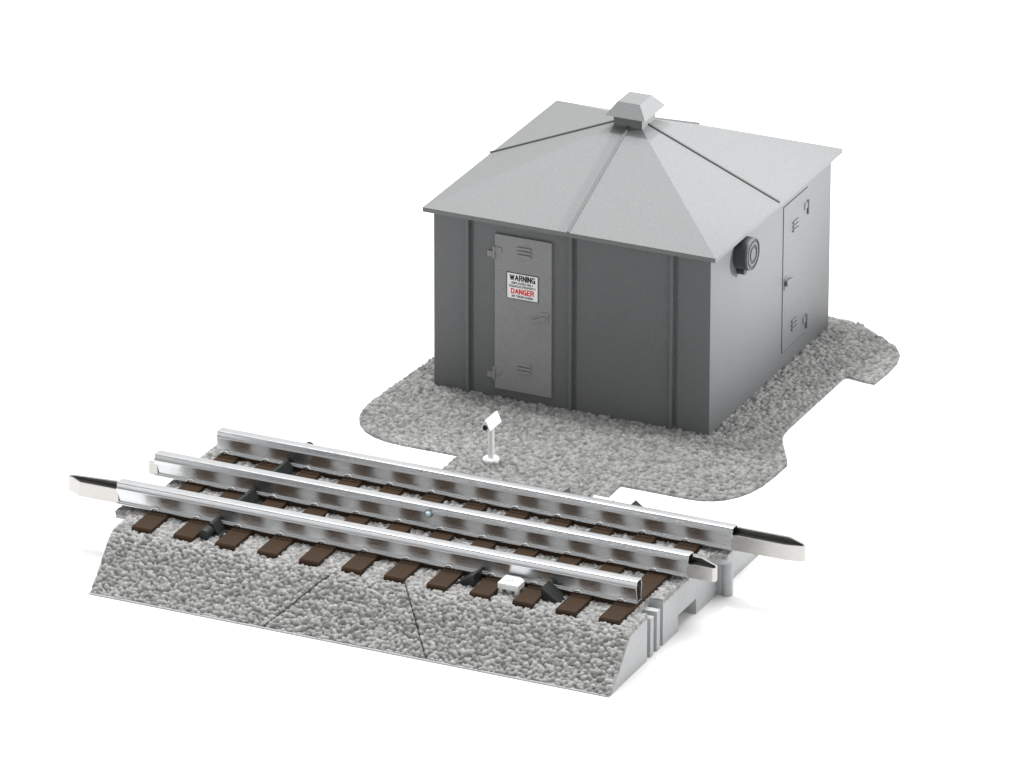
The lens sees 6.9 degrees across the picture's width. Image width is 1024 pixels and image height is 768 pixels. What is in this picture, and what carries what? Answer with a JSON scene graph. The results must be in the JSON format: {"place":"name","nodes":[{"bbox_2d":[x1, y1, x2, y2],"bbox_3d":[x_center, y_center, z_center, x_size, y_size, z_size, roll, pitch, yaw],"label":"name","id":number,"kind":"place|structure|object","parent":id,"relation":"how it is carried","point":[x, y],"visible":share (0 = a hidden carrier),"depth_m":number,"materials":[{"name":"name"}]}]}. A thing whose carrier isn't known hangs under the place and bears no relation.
{"place":"outdoors","nodes":[
{"label":"outdoors","id":0,"kind":"place"},
{"bbox_2d":[0,0,1023,767],"bbox_3d":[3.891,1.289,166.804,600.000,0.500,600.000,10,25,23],"label":"ground","id":1,"kind":"structure","parent":0,"point":[214,216],"depth_m":171.18,"materials":[{"name":"white"}]},
{"bbox_2d":[69,427,805,697],"bbox_3d":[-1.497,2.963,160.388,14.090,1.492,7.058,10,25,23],"label":"track section","id":2,"kind":"object","parent":1,"relation":"on","point":[358,550],"visible":1,"depth_m":159.12,"materials":[{"name":"grey gravel"}]},
{"bbox_2d":[199,442,312,539],"bbox_3d":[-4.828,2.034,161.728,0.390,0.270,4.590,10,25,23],"label":"crossbar","id":3,"kind":"object","parent":2,"relation":"on","point":[215,527],"visible":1,"depth_m":161.12,"materials":[{"name":"black plastic"}]},
{"bbox_2d":[455,568,481,586],"bbox_3d":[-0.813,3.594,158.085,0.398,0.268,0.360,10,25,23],"label":"deflector wedge","id":4,"kind":"object","parent":2,"relation":"on","point":[473,579],"visible":1,"depth_m":157.97,"materials":[{"name":"black plastic"}]},
{"bbox_2d":[498,574,524,595],"bbox_3d":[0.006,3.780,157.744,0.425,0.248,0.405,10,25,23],"label":"sensor box","id":5,"kind":"object","parent":2,"relation":"on","point":[509,584],"visible":1,"depth_m":157.61,"materials":[{"name":"white plastic"}]},
{"bbox_2d":[541,581,565,602],"bbox_3d":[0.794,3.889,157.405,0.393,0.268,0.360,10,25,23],"label":"deflector wedge","id":6,"kind":"object","parent":2,"relation":"on","point":[551,592],"visible":1,"depth_m":157.34,"materials":[{"name":"black plastic"}]},
{"bbox_2d":[593,495,614,500],"bbox_3d":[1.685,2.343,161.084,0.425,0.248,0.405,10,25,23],"label":"sensor box","id":7,"kind":"object","parent":2,"relation":"on","point":[605,498],"visible":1,"depth_m":161.14,"materials":[{"name":"white plastic"}]},
{"bbox_2d":[632,500,642,506],"bbox_3d":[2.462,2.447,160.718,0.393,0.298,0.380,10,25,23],"label":"deflector wedge","id":8,"kind":"object","parent":2,"relation":"on","point":[636,502],"visible":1,"depth_m":160.83,"materials":[{"name":"plastic"}]},
{"bbox_2d":[359,316,899,501],"bbox_3d":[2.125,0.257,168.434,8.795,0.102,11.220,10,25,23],"label":"gravel base","id":9,"kind":"object","parent":1,"relation":"on","point":[740,452],"visible":0.74,"depth_m":166.72,"materials":[{"name":"grey gravel"}]},
{"bbox_2d":[481,411,501,463],"bbox_3d":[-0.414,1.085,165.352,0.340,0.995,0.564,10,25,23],"label":"security camera","id":10,"kind":"object","parent":9,"relation":"on","point":[491,422],"visible":1,"depth_m":165.31,"materials":[{"name":"white plastic"}]},
{"bbox_2d":[423,91,841,435],"bbox_3d":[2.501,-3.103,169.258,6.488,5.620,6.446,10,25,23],"label":"utility shed","id":11,"kind":"structure","parent":9,"relation":"on","point":[679,269],"depth_m":167.35,"materials":[{"name":"plastic"}]},
{"bbox_2d":[487,233,552,397],"bbox_3d":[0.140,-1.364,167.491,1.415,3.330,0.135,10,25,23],"label":"door","id":12,"kind":"structure","parent":11,"relation":"in","point":[523,329],"depth_m":167.51,"materials":[{"name":"plastic"}]},
{"bbox_2d":[507,272,537,302],"bbox_3d":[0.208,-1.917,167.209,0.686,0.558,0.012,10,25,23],"label":"warning sign","id":13,"kind":"object","parent":11,"relation":"attached to","point":[523,287],"visible":1,"depth_m":167.21,"materials":[{"name":"white"}]},
{"bbox_2d":[781,186,810,353],"bbox_3d":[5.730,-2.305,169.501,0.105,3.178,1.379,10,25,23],"label":"door","id":14,"kind":"structure","parent":11,"relation":"in","point":[795,320],"depth_m":169.44,"materials":[{"name":"plastic"}]}
]}

